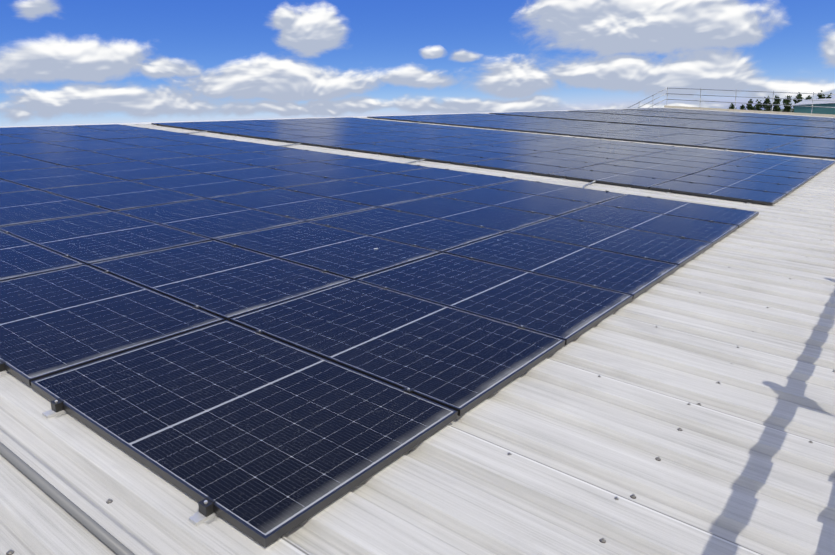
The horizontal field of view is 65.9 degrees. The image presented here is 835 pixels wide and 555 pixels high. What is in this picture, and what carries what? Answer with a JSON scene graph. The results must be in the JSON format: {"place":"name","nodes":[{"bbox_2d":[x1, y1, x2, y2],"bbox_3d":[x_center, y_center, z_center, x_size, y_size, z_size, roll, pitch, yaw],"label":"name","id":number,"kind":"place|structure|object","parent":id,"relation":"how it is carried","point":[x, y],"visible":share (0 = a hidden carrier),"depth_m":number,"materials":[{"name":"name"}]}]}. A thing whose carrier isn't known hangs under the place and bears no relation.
{"place":"outdoors","nodes":[
{"label":"outdoors","id":0,"kind":"place"},
{"bbox_2d":[0,108,834,554],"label":"roof slope","id":1,"kind":"structure","parent":0,"point":[744,466],"depth_m":2.81,"materials":[{"name":"white metal"}]},
{"bbox_2d":[0,442,134,554],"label":"roof seam","id":2,"kind":"object","parent":1,"relation":"on","point":[97,530],"depth_m":2.29,"materials":[{"name":"grey metal"}]},
{"bbox_2d":[0,107,665,127],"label":"roof ridge capping","id":3,"kind":"object","parent":1,"relation":"on","point":[271,119],"visible":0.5,"depth_m":21.27,"materials":[{"name":"grey metal"}]},
{"bbox_2d":[0,126,735,525],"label":"mounting clamps","id":4,"kind":"object","parent":1,"relation":"on","point":[204,514],"visible":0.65,"depth_m":2.92,"materials":[{"name":"metal"}]},
{"bbox_2d":[0,124,758,547],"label":"solar panels","id":5,"kind":"object","parent":1,"relation":"on","point":[304,406],"visible":1,"depth_m":4.60,"materials":[{"name":"blue glass"}]},
{"bbox_2d":[185,130,595,188],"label":"cable bridge","id":6,"kind":"structure","parent":1,"relation":"on","point":[404,163],"depth_m":13.97,"materials":[{"name":"silver metal"}]},
{"bbox_2d":[6,109,834,554],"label":"roof screws","id":7,"kind":"object","parent":1,"relation":"attached to","point":[108,501],"visible":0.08,"depth_m":2.75,"materials":[{"name":"silver metal"}]},
{"bbox_2d":[155,120,822,203],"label":"mounting clamps","id":8,"kind":"object","parent":1,"relation":"on","point":[564,178],"visible":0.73,"depth_m":12.85,"materials":[{"name":"silver metal"}]},
{"bbox_2d":[151,117,834,204],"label":"solar panels","id":9,"kind":"object","parent":1,"relation":"on","point":[745,180],"visible":1,"depth_m":14.27,"materials":[{"name":"blue glass"}]},
{"bbox_2d":[371,114,827,158],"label":"mounting clamps","id":10,"kind":"object","parent":1,"relation":"on","point":[776,153],"visible":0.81,"depth_m":21.16,"materials":[{"name":"silver metal"}]},
{"bbox_2d":[367,113,834,158],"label":"solar panels","id":11,"kind":"object","parent":1,"relation":"on","point":[808,147],"visible":1,"depth_m":22.02,"materials":[{"name":"blue glass"}]},
{"bbox_2d":[494,112,821,138],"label":"mounting clamps","id":12,"kind":"object","parent":1,"relation":"on","point":[662,126],"visible":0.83,"depth_m":27.78,"materials":[{"name":"silver metal"}]},
{"bbox_2d":[489,111,834,138],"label":"solar panels","id":13,"kind":"object","parent":1,"relation":"on","point":[815,132],"visible":1,"depth_m":29.55,"materials":[{"name":"blue glass"}]},
{"bbox_2d":[572,109,834,128],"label":"solar panels","id":14,"kind":"object","parent":1,"relation":"on","point":[802,123],"visible":0.98,"depth_m":36.92,"materials":[{"name":"blue glass"}]},
{"bbox_2d":[624,108,834,121],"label":"solar panels","id":15,"kind":"object","parent":1,"relation":"on","point":[792,117],"visible":1,"depth_m":44.25,"materials":[{"name":"blue glass"}]},
{"bbox_2d":[628,87,834,112],"bbox_3d":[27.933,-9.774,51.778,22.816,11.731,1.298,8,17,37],"label":"scaffold guardrail","id":16,"kind":"object","parent":1,"relation":"on","point":[772,104],"visible":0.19,"depth_m":51.55,"materials":[{"name":"silver metal"}]},
{"bbox_2d":[0,0,834,125],"label":"sky","id":17,"kind":"structure","parent":0,"point":[63,62],"materials":[{"name":"blue"}]},
{"label":"ground","id":18,"kind":"structure","parent":0,"visible":0},
{"bbox_2d":[746,99,755,109],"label":"tree","id":19,"kind":"object","parent":18,"relation":"on","point":[749,107],"visible":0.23,"depth_m":224.28,"materials":[{"name":"green plant"}]},
{"bbox_2d":[753,99,762,110],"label":"tree","id":20,"kind":"object","parent":18,"relation":"on","point":[758,107],"visible":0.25,"depth_m":222.82,"materials":[{"name":"green plant"}]},
{"bbox_2d":[762,96,771,113],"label":"tree","id":21,"kind":"object","parent":18,"relation":"on","point":[767,101],"visible":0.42,"depth_m":221.72,"materials":[{"name":"green plant"}]},
{"bbox_2d":[771,95,780,111],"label":"tree","id":22,"kind":"object","parent":18,"relation":"on","point":[777,107],"visible":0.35,"depth_m":220.35,"materials":[{"name":"green plant"}]},
{"bbox_2d":[782,95,791,111],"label":"tree","id":23,"kind":"object","parent":18,"relation":"on","point":[788,100],"visible":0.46,"depth_m":219.00,"materials":[{"name":"green plant"}]},
{"bbox_2d":[792,92,803,111],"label":"tree","id":24,"kind":"object","parent":18,"relation":"on","point":[798,96],"visible":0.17,"depth_m":217.40,"materials":[{"name":"green plant"}]},
{"bbox_2d":[794,98,834,116],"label":"teal shed","id":25,"kind":"object","parent":18,"relation":"on","point":[820,109],"visible":0.26,"depth_m":166.31,"materials":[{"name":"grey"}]},
{"bbox_2d":[817,90,825,98],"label":"tree","id":26,"kind":"object","parent":18,"relation":"on","point":[820,95],"visible":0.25,"depth_m":213.53,"materials":[{"name":"green plant"}]},
{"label":"building walls","id":27,"kind":"object","parent":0,"visible":0},
{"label":"roof","id":28,"kind":"object","parent":27,"relation":"on","visible":0},
{"bbox_2d":[664,105,834,116],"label":"guardrail toeboards","id":29,"kind":"object","parent":28,"relation":"attached to","point":[771,112],"visible":0.94,"depth_m":50.99,"materials":[{"name":"beige metal"}]}
]}

